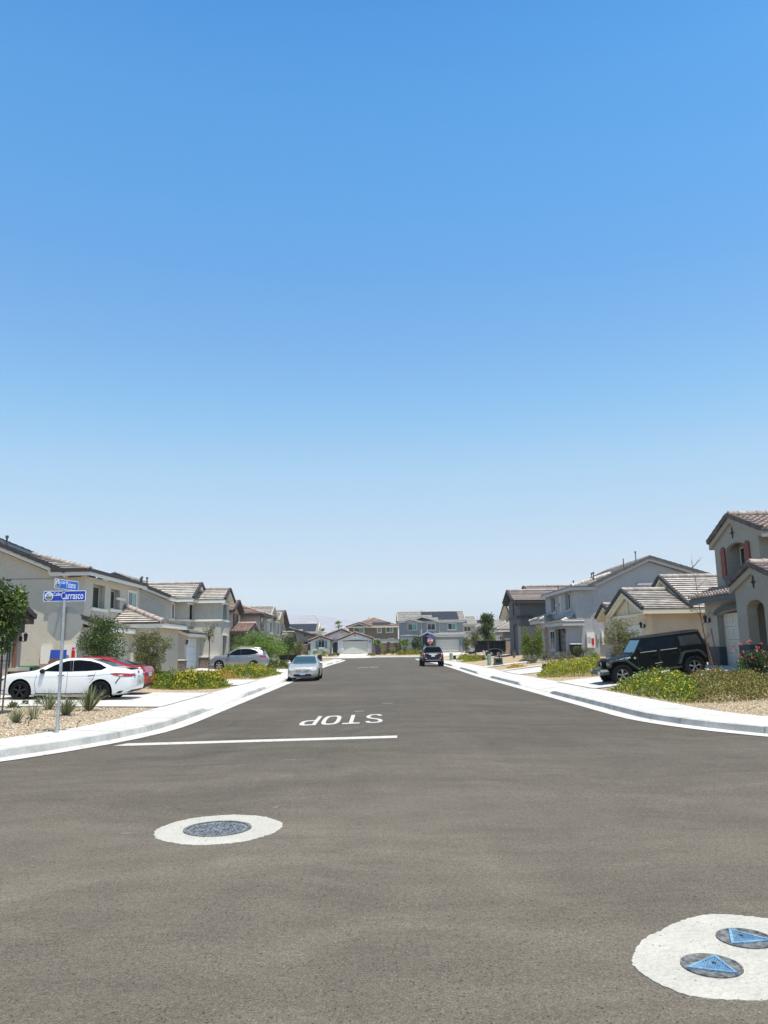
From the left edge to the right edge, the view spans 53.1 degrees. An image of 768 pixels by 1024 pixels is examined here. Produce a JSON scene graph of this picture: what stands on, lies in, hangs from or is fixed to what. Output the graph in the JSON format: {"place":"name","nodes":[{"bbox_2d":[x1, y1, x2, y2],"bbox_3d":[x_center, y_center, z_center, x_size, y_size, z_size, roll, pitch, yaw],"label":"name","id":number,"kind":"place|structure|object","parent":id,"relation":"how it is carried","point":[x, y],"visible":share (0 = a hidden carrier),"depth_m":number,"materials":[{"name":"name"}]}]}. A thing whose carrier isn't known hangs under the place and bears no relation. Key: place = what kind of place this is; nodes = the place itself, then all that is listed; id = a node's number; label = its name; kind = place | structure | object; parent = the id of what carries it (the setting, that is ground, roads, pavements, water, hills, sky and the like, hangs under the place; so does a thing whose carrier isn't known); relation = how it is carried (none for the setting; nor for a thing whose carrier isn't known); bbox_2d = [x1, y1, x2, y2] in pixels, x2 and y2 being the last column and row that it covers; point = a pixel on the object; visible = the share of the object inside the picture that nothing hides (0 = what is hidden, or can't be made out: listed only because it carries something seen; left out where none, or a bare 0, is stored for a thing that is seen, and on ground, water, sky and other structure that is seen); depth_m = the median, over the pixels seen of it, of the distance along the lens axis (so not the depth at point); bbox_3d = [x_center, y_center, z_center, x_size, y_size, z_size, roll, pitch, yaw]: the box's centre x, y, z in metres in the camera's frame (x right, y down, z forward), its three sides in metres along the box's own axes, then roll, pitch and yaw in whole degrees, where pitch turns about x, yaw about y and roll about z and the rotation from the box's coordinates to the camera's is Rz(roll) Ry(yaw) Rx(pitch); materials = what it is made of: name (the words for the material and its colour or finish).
{"place":"outdoors","nodes":[
{"label":"outdoors","id":0,"kind":"place"},
{"bbox_2d":[0,692,207,706],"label":"driveway","id":1,"kind":"structure","parent":0,"point":[148,699],"depth_m":26.60,"materials":[{"name":"concrete"}]},
{"bbox_2d":[1,658,143,699],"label":"parked car","id":2,"kind":"object","parent":1,"relation":"on","point":[113,679],"visible":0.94,"depth_m":26.37,"materials":[{"name":"white paint"}]},
{"bbox_2d":[81,654,153,692],"bbox_3d":[-11.579,6.312,29.983,4.890,1.626,2.067,0,-10,-1],"label":"parked car","id":3,"kind":"object","parent":1,"relation":"on","point":[148,671],"visible":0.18,"depth_m":29.76,"materials":[{"name":"red paint"}]},
{"bbox_2d":[0,659,341,748],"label":"pavement","id":4,"kind":"structure","parent":0,"point":[210,700],"depth_m":20.35,"materials":[{"name":"concrete"}]},
{"bbox_2d":[186,668,287,671],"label":"driveway","id":5,"kind":"structure","parent":0,"point":[214,669],"depth_m":57.84,"materials":[{"name":"concrete"}]},
{"bbox_2d":[210,647,269,668],"bbox_3d":[-11.128,11.238,59.026,4.520,1.722,2.067,1,-10,-1],"label":"parked car","id":6,"kind":"object","parent":5,"relation":"on","point":[239,655],"visible":0.88,"depth_m":58.20,"materials":[{"name":"silver metal"}]},
{"bbox_2d":[227,680,255,684],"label":"driveway","id":7,"kind":"structure","parent":0,"point":[237,682],"depth_m":40.85,"materials":[{"name":"concrete"}]},
{"bbox_2d":[339,654,369,656],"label":"driveway","id":8,"kind":"structure","parent":0,"point":[352,655],"depth_m":145.67,"materials":[{"name":"concrete"}]},
{"bbox_2d":[0,657,767,1023],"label":"road","id":9,"kind":"structure","parent":0,"point":[466,849],"depth_m":6.35,"materials":[{"name":"grey asphalt"}]},
{"bbox_2d":[0,659,342,757],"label":"kerb","id":10,"kind":"structure","parent":9,"relation":"on","point":[38,747],"depth_m":16.49,"materials":[{"name":"concrete"}]},
{"bbox_2d":[0,660,344,760],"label":"gutter","id":11,"kind":"object","parent":9,"relation":"on","point":[194,719],"visible":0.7,"depth_m":18.43,"materials":[{"name":"concrete"}]},
{"bbox_2d":[153,814,282,845],"bbox_3d":[-1.637,3.153,7.632,1.257,0.033,1.299,-1,-10,-1],"label":"manhole","id":12,"kind":"object","parent":9,"relation":"on","point":[219,829],"visible":0.96,"depth_m":7.56,"materials":[{"name":"concrete"}]},
{"bbox_2d":[115,736,396,745],"bbox_3d":[-2.573,4.597,15.443,5.696,0.108,0.401,-2,-10,3],"label":"road marking","id":13,"kind":"object","parent":9,"relation":"on","point":[261,740],"visible":1,"depth_m":15.43,"materials":[{"name":"paint"}]},
{"bbox_2d":[287,655,321,680],"bbox_3d":[-4.724,9.390,46.359,2.067,1.451,4.840,-1,-10,-1],"label":"parked car","id":14,"kind":"object","parent":9,"relation":"on","point":[305,666],"visible":1,"depth_m":44.47,"materials":[{"name":"silver metal"}]},
{"bbox_2d":[321,716,340,724],"bbox_3d":[-1.323,5.256,19.425,0.460,0.009,2.420,-1,-10,-1],"label":"road marking","id":15,"kind":"object","parent":9,"relation":"on","point":[327,717],"visible":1,"depth_m":19.25,"materials":[{"name":"paint"}]},
{"bbox_2d":[348,697,402,733],"bbox_3d":[0.203,5.606,21.668,0.668,0.024,11.397,-2,-10,6],"label":"tyre mark","id":16,"kind":"object","parent":9,"relation":"on","point":[397,713],"visible":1,"depth_m":19.48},
{"bbox_2d":[419,645,443,665],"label":"parked car","id":17,"kind":"object","parent":9,"relation":"on","point":[431,653],"visible":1,"depth_m":68.08,"materials":[{"name":"black paint"}]},
{"bbox_2d":[416,659,767,736],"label":"gutter","id":18,"kind":"object","parent":9,"relation":"on","point":[608,711],"visible":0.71,"depth_m":21.42,"materials":[{"name":"concrete"}]},
{"bbox_2d":[418,658,767,733],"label":"kerb","id":19,"kind":"structure","parent":9,"relation":"on","point":[700,722],"depth_m":19.02,"materials":[{"name":"concrete"}]},
{"bbox_2d":[631,914,767,1001],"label":"concrete pad","id":20,"kind":"object","parent":9,"relation":"on","point":[657,956],"visible":0.9,"depth_m":4.32,"materials":[{"name":"white concrete"}]},
{"bbox_2d":[680,953,743,978],"bbox_3d":[1.792,2.491,4.201,0.320,0.038,0.320,-1,-10,-1],"label":"valve lid","id":21,"kind":"object","parent":20,"relation":"on","point":[712,965],"visible":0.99,"depth_m":4.19,"materials":[{"name":"metal"}]},
{"bbox_2d":[716,928,767,948],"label":"valve lid","id":22,"kind":"object","parent":20,"relation":"on","point":[745,938],"visible":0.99,"depth_m":4.58,"materials":[{"name":"metal"}]},
{"bbox_2d":[0,651,767,737],"bbox_3d":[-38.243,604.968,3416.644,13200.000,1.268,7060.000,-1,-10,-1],"label":"ground","id":23,"kind":"structure","parent":0,"point":[508,658],"depth_m":32.12,"materials":[{"name":"gravel"}]},
{"bbox_2d":[0,649,8,713],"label":"stake","id":24,"kind":"object","parent":23,"relation":"on","point":[6,660],"visible":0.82,"depth_m":21.07,"materials":[{"name":"brown wood"}]},
{"bbox_2d":[0,577,28,697],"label":"tree","id":25,"kind":"object","parent":23,"relation":"on","point":[13,606],"visible":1,"depth_m":21.28,"materials":[{"name":"green plant"}]},
{"bbox_2d":[2,703,28,722],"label":"grass tuft","id":26,"kind":"object","parent":23,"relation":"on","point":[16,716],"visible":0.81,"depth_m":18.57,"materials":[{"name":"plant"}]},
{"bbox_2d":[0,580,36,675],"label":"stucco house","id":27,"kind":"structure","parent":23,"relation":"on","point":[14,657],"depth_m":32.07,"materials":[{"name":"beige"}]},
{"bbox_2d":[0,638,10,675],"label":"garage door","id":28,"kind":"structure","parent":27,"relation":"in","point":[4,657],"depth_m":31.28,"materials":[{"name":"beige"}]},
{"bbox_2d":[18,696,48,719],"bbox_3d":[-8.932,4.975,19.601,0.926,0.651,0.833,-9,-13,38],"label":"grass tuft","id":29,"kind":"object","parent":23,"relation":"on","point":[31,714],"visible":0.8,"depth_m":19.54,"materials":[{"name":"plant"}]},
{"bbox_2d":[31,689,63,709],"bbox_3d":[-9.813,5.469,22.597,1.197,0.710,1.318,-1,-10,-1],"label":"grass tuft","id":30,"kind":"object","parent":23,"relation":"on","point":[49,703],"visible":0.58,"depth_m":22.47,"materials":[{"name":"plant"}]},
{"bbox_2d":[49,650,66,659],"bbox_3d":[-14.833,7.075,34.673,0.700,1.677,0.833,1,-10,-9],"label":"wheelie bin","id":31,"kind":"object","parent":23,"relation":"on","point":[54,654],"visible":0.07,"depth_m":35.09,"materials":[{"name":"blue plastic"}]},
{"bbox_2d":[43,578,85,732],"bbox_3d":[-7.073,3.191,16.823,0.743,3.404,0.607,7,-13,-37],"label":"street sign","id":32,"kind":"object","parent":23,"relation":"on","point":[64,623],"visible":0.99,"depth_m":17.00,"materials":[{"name":"painted metal"},{"name":"galvanised steel"}]},
{"bbox_2d":[52,691,83,715],"bbox_3d":[-8.585,5.130,20.711,1.325,0.734,1.172,-7,-12,31],"label":"grass tuft","id":33,"kind":"object","parent":23,"relation":"on","point":[66,707],"visible":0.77,"depth_m":20.59,"materials":[{"name":"plant"}]},
{"bbox_2d":[0,707,153,738],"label":"gravel chips","id":34,"kind":"object","parent":23,"relation":"on","point":[73,713],"visible":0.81,"depth_m":19.74,"materials":[{"name":"gravel"}]},
{"bbox_2d":[72,682,106,710],"bbox_3d":[-8.538,5.318,22.307,1.337,0.920,1.298,7,-13,-37],"label":"grass tuft","id":35,"kind":"object","parent":23,"relation":"on","point":[88,705],"visible":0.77,"depth_m":22.14,"materials":[{"name":"plant"}]},
{"bbox_2d":[0,535,187,675],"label":"two storey house","id":36,"kind":"structure","parent":23,"relation":"on","point":[36,573],"depth_m":39.94,"materials":[{"name":"beige paint"}]},
{"bbox_2d":[92,586,98,607],"bbox_3d":[-15.843,4.680,42.100,0.055,1.200,1.090,-1,-10,-1],"label":"window","id":37,"kind":"structure","parent":36,"relation":"in","point":[95,604],"depth_m":42.18,"materials":[{"name":"glass"}]},
{"bbox_2d":[127,590,136,606],"bbox_3d":[-15.558,5.444,47.432,0.070,1.160,1.780,-1,-10,-1],"label":"window","id":38,"kind":"structure","parent":36,"relation":"in","point":[132,595],"depth_m":47.48,"materials":[{"name":"white glass"}]},
{"bbox_2d":[75,612,127,658],"bbox_3d":[-12.417,6.138,33.833,2.262,3.465,2.676,3,-11,-23],"label":"tree","id":39,"kind":"object","parent":23,"relation":"on","point":[101,643],"visible":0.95,"depth_m":33.80,"materials":[{"name":"green plant"}]},
{"bbox_2d":[131,626,175,674],"bbox_3d":[-10.833,6.747,35.665,2.051,2.922,2.171,4,-11,-24],"label":"tree","id":40,"kind":"object","parent":23,"relation":"on","point":[148,657],"visible":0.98,"depth_m":35.41,"materials":[{"name":"green plant"}]},
{"bbox_2d":[97,572,235,670],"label":"two storey house","id":41,"kind":"structure","parent":23,"relation":"on","point":[196,606],"depth_m":60.32,"materials":[{"name":"grey paint"}]},
{"bbox_2d":[171,602,174,620],"bbox_3d":[-16.159,7.629,58.871,0.120,1.410,1.086,-1,-10,-1],"label":"window","id":42,"kind":"structure","parent":41,"relation":"in","point":[172,603],"depth_m":58.80,"materials":[{"name":"glass"}]},
{"bbox_2d":[186,639,196,668],"bbox_3d":[-14.630,10.643,57.873,0.090,2.300,3.840,-1,-10,-1],"label":"garage door","id":43,"kind":"structure","parent":41,"relation":"in","point":[191,646],"depth_m":58.36,"materials":[{"name":"grey"}]},
{"bbox_2d":[148,662,232,689],"bbox_3d":[-9.423,7.528,35.200,4.624,1.236,4.248,-1,-10,-1],"label":"flowering ground cover","id":44,"kind":"object","parent":23,"relation":"on","point":[195,680],"visible":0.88,"depth_m":34.35,"materials":[{"name":"green plant"}]},
{"bbox_2d":[202,623,217,670],"bbox_3d":[-12.429,9.626,54.459,1.100,3.558,1.196,6,-12,-36],"label":"tree","id":45,"kind":"object","parent":23,"relation":"on","point":[209,631],"visible":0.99,"depth_m":54.47,"materials":[{"name":"green plant"}]},
{"bbox_2d":[215,667,237,678],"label":"dry bush","id":46,"kind":"object","parent":23,"relation":"on","point":[229,674],"visible":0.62,"depth_m":45.12,"materials":[{"name":"plant"}]},
{"bbox_2d":[219,662,280,678],"bbox_3d":[-8.930,10.130,49.474,4.179,1.060,8.826,-1,-10,-1],"label":"flowering ground cover","id":47,"kind":"object","parent":23,"relation":"on","point":[256,670],"visible":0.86,"depth_m":47.81,"materials":[{"name":"green plant"}]},
{"bbox_2d":[228,599,273,651],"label":"two storey house","id":48,"kind":"structure","parent":23,"relation":"on","point":[243,619],"depth_m":79.33,"materials":[{"name":"paint"}]},
{"bbox_2d":[231,629,289,659],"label":"tree","id":49,"kind":"object","parent":23,"relation":"on","point":[272,647],"visible":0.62,"depth_m":68.61,"materials":[{"name":"green plant"}]},
{"bbox_2d":[249,606,284,659],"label":"two storey house","id":50,"kind":"structure","parent":23,"relation":"on","point":[274,623],"depth_m":104.12,"materials":[{"name":"paint"}]},
{"bbox_2d":[267,658,290,668],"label":"flowering ground cover","id":51,"kind":"object","parent":23,"relation":"on","point":[279,663],"visible":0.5,"depth_m":62.86,"materials":[{"name":"green plant"}]},
{"bbox_2d":[276,610,296,654],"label":"two storey house","id":52,"kind":"structure","parent":23,"relation":"on","point":[284,625],"depth_m":120.62,"materials":[{"name":"paint"}]},
{"bbox_2d":[277,655,298,661],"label":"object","id":53,"kind":"object","parent":23,"relation":"on","point":[287,657],"visible":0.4,"depth_m":83.87,"materials":[{"name":"black metal"}]},
{"bbox_2d":[279,630,297,662],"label":"tree","id":54,"kind":"object","parent":23,"relation":"on","point":[291,645],"visible":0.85,"depth_m":82.41,"materials":[{"name":"green plant"}]},
{"bbox_2d":[289,639,305,655],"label":"tree","id":55,"kind":"object","parent":23,"relation":"on","point":[298,650],"visible":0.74,"depth_m":88.82,"materials":[{"name":"green plant"}]},
{"bbox_2d":[285,628,317,643],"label":"single storey house","id":56,"kind":"structure","parent":23,"relation":"on","point":[304,636],"depth_m":157.67,"materials":[{"name":"paint"}]},
{"bbox_2d":[289,623,321,634],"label":"two storey house","id":57,"kind":"structure","parent":23,"relation":"on","point":[311,628],"depth_m":183.29,"materials":[{"name":"white plastic"}]},
{"bbox_2d":[308,628,373,654],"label":"single storey house","id":58,"kind":"structure","parent":23,"relation":"on","point":[342,641],"depth_m":150.72,"materials":[{"name":"beige"}]},
{"bbox_2d":[344,641,367,653],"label":"garage door","id":59,"kind":"structure","parent":58,"relation":"in","point":[349,646],"depth_m":150.78,"materials":[{"name":"beige"}]},
{"bbox_2d":[346,617,398,646],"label":"two storey house","id":60,"kind":"structure","parent":23,"relation":"on","point":[376,628],"depth_m":172.93,"materials":[{"name":"paint"}]},
{"bbox_2d":[373,639,398,642],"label":"block wall","id":61,"kind":"structure","parent":23,"relation":"on","point":[388,640],"depth_m":162.65,"materials":[{"name":"grey"}]},
{"bbox_2d":[373,642,400,653],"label":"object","id":62,"kind":"structure","parent":23,"relation":"on","point":[392,645],"depth_m":152.06,"materials":[{"name":"beige"}]},
{"bbox_2d":[397,638,412,651],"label":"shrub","id":63,"kind":"object","parent":23,"relation":"on","point":[403,642],"visible":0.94,"depth_m":147.89,"materials":[{"name":"green plant"}]},
{"bbox_2d":[395,649,421,654],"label":"flowering ground cover","id":64,"kind":"object","parent":23,"relation":"on","point":[407,651],"visible":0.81,"depth_m":146.25,"materials":[{"name":"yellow plant"}]},
{"bbox_2d":[411,635,419,649],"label":"tree","id":65,"kind":"object","parent":23,"relation":"on","point":[415,643],"visible":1,"depth_m":147.80,"materials":[{"name":"green plant"}]},
{"bbox_2d":[396,610,465,651],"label":"two storey house","id":66,"kind":"structure","parent":23,"relation":"on","point":[444,629],"depth_m":152.03,"materials":[{"name":"paint"}]},
{"bbox_2d":[407,623,417,630],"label":"window","id":67,"kind":"structure","parent":66,"relation":"in","point":[410,626],"depth_m":151.89,"materials":[{"name":"glass"}]},
{"bbox_2d":[436,639,459,651],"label":"garage door","id":68,"kind":"structure","parent":66,"relation":"in","point":[453,643],"depth_m":150.89,"materials":[{"name":"beige"}]},
{"bbox_2d":[463,616,476,650],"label":"two storey house","id":69,"kind":"structure","parent":23,"relation":"on","point":[469,623],"depth_m":179.24,"materials":[{"name":"white plastic"}]},
{"bbox_2d":[461,652,486,661],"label":"flowering ground cover","id":70,"kind":"object","parent":23,"relation":"on","point":[475,657],"visible":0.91,"depth_m":76.11,"materials":[{"name":"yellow plant"}]},
{"bbox_2d":[465,631,483,653],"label":"tree","id":71,"kind":"object","parent":23,"relation":"on","point":[474,637],"visible":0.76,"depth_m":110.32,"materials":[{"name":"green plant"}]},
{"bbox_2d":[476,612,495,653],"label":"tree","id":72,"kind":"object","parent":23,"relation":"on","point":[487,624],"visible":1,"depth_m":79.10,"materials":[{"name":"green plant"}]},
{"bbox_2d":[475,619,504,638],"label":"two storey house","id":73,"kind":"structure","parent":23,"relation":"on","point":[497,622],"depth_m":202.85,"materials":[{"name":"white plastic"}]},
{"bbox_2d":[491,606,509,653],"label":"single storey house","id":74,"kind":"structure","parent":23,"relation":"on","point":[501,631],"depth_m":95.25,"materials":[{"name":"grey"}]},
{"bbox_2d":[505,638,510,653],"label":"block wall","id":75,"kind":"structure","parent":23,"relation":"on","point":[508,649],"depth_m":89.90,"materials":[{"name":"beige"}]},
{"bbox_2d":[519,626,532,660],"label":"conical shrub","id":76,"kind":"object","parent":23,"relation":"on","point":[527,645],"visible":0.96,"depth_m":62.16,"materials":[{"name":"green plant"}]},
{"bbox_2d":[523,655,537,662],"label":"silvery shrub","id":77,"kind":"object","parent":23,"relation":"on","point":[531,659],"visible":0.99,"depth_m":57.28,"materials":[{"name":"grey plant"}]},
{"bbox_2d":[502,584,569,654],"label":"two storey house","id":78,"kind":"structure","parent":23,"relation":"on","point":[525,603],"depth_m":78.17,"materials":[{"name":"paint"}]},
{"bbox_2d":[531,625,545,658],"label":"conical shrub","id":79,"kind":"object","parent":23,"relation":"on","point":[538,642],"visible":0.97,"depth_m":61.64,"materials":[{"name":"green plant"}]},
{"bbox_2d":[536,655,600,677],"bbox_3d":[10.158,8.065,40.649,4.091,1.399,8.161,-1,-10,-1],"label":"flowering ground cover","id":80,"kind":"object","parent":23,"relation":"on","point":[565,667],"visible":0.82,"depth_m":39.74,"materials":[{"name":"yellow plant"}]},
{"bbox_2d":[572,643,588,657],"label":"upright bush","id":81,"kind":"object","parent":23,"relation":"on","point":[575,648],"visible":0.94,"depth_m":52.64,"materials":[{"name":"green plant"}]},
{"bbox_2d":[529,551,710,656],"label":"two storey house","id":82,"kind":"structure","parent":23,"relation":"on","point":[571,611],"depth_m":59.50,"materials":[{"name":"grey paint"}]},
{"bbox_2d":[549,630,554,651],"bbox_3d":[14.230,10.866,64.758,0.120,1.840,2.080,-1,-10,-1],"label":"window","id":83,"kind":"structure","parent":82,"relation":"in","point":[552,641],"depth_m":64.99,"materials":[{"name":"glass"}]},
{"bbox_2d":[558,629,566,655],"bbox_3d":[14.353,10.506,60.827,0.130,2.900,3.830,-1,-10,-1],"label":"front door","id":84,"kind":"structure","parent":82,"relation":"in","point":[562,637],"depth_m":61.52,"materials":[{"name":"black"}]},
{"bbox_2d":[598,617,642,655],"bbox_3d":[12.800,7.123,41.969,2.219,2.815,2.300,-9,-13,40],"label":"tree","id":85,"kind":"object","parent":23,"relation":"on","point":[622,636],"visible":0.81,"depth_m":41.70,"materials":[{"name":"green plant"}]},
{"bbox_2d":[607,664,698,702],"bbox_3d":[9.874,5.644,25.663,3.304,1.016,8.204,-1,-10,-1],"label":"flowering ground cover","id":86,"kind":"object","parent":23,"relation":"on","point":[675,681],"visible":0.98,"depth_m":25.48,"materials":[{"name":"green plant"}]},
{"bbox_2d":[594,573,717,657],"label":"single storey house","id":87,"kind":"structure","parent":23,"relation":"on","point":[660,604],"depth_m":46.78,"materials":[{"name":"beige"}]},
{"bbox_2d":[619,623,642,647],"bbox_3d":[15.400,8.044,47.599,0.090,2.320,4.640,-1,-10,-1],"label":"garage door","id":88,"kind":"structure","parent":87,"relation":"in","point":[635,627],"depth_m":47.36,"materials":[{"name":"beige"}]},
{"bbox_2d":[602,674,767,715],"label":"gravel chips","id":89,"kind":"object","parent":23,"relation":"on","point":[722,703],"visible":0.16,"depth_m":20.41,"materials":[{"name":"gravel"}]},
{"bbox_2d":[689,557,714,669],"bbox_3d":[12.677,4.121,30.768,0.987,4.736,0.774,-9,-13,39],"label":"bare tree","id":90,"kind":"object","parent":23,"relation":"on","point":[700,613],"visible":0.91,"depth_m":30.77,"materials":[{"name":"brown plant"}]},
{"bbox_2d":[684,663,767,703],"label":"flowering ground cover","id":91,"kind":"object","parent":23,"relation":"on","point":[725,682],"visible":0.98,"depth_m":22.19,"materials":[{"name":"green plant"}]},
{"bbox_2d":[688,510,767,670],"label":"two storey house","id":92,"kind":"structure","parent":23,"relation":"on","point":[736,600],"depth_m":33.10,"materials":[{"name":"grey paint"}]},
{"bbox_2d":[723,613,740,665],"bbox_3d":[15.257,5.337,32.183,0.062,2.284,4.300,-1,-10,-1],"label":"garage door","id":93,"kind":"structure","parent":92,"relation":"in","point":[731,633],"depth_m":33.58,"materials":[{"name":"beige"}]},
{"bbox_2d":[732,640,767,675],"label":"flowering bush","id":94,"kind":"object","parent":23,"relation":"on","point":[754,659],"visible":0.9,"depth_m":26.17,"materials":[{"name":"green plant"}]},
{"bbox_2d":[0,0,767,623],"label":"sky","id":95,"kind":"structure","parent":0,"point":[356,310],"materials":[{"name":"blue"}]},
{"bbox_2d":[322,655,449,657],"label":"pavement","id":96,"kind":"structure","parent":0,"point":[368,657],"depth_m":140.40,"materials":[{"name":"concrete"}]},
{"bbox_2d":[287,612,505,638],"bbox_3d":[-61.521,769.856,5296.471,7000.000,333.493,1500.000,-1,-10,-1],"label":"mountains","id":97,"kind":"structure","parent":0,"point":[328,624],"depth_m":5721.63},
{"bbox_2d":[505,659,602,673],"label":"driveway","id":98,"kind":"structure","parent":0,"point":[529,670],"depth_m":48.25,"materials":[{"name":"concrete"}]},
{"bbox_2d":[568,643,580,656],"bbox_3d":[14.408,10.426,57.825,0.800,1.060,0.840,-1,-10,-1],"label":"wheelie bin","id":99,"kind":"object","parent":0,"point":[571,645],"visible":0.47,"depth_m":57.52,"materials":[{"name":"black plastic"}]},
{"bbox_2d":[436,660,767,725],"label":"pavement","id":100,"kind":"structure","parent":0,"point":[652,706],"depth_m":23.43,"materials":[{"name":"concrete"}]},
{"bbox_2d":[557,665,739,687],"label":"driveway","id":101,"kind":"structure","parent":0,"point":[594,682],"depth_m":32.50,"materials":[{"name":"concrete"}]},
{"bbox_2d":[590,629,713,683],"bbox_3d":[11.005,6.007,31.712,4.660,1.880,2.100,-7,-10,-2],"label":"parked car","id":102,"kind":"object","parent":101,"relation":"on","point":[684,651],"visible":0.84,"depth_m":30.99,"materials":[{"name":"black paint"}]},
{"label":"driveway","id":103,"kind":"structure","parent":0,"visible":0},
{"bbox_2d":[465,640,505,655],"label":"dump trailer","id":104,"kind":"object","parent":103,"relation":"on","point":[496,647],"visible":0.77,"depth_m":84.85,"materials":[{"name":"black metal"}]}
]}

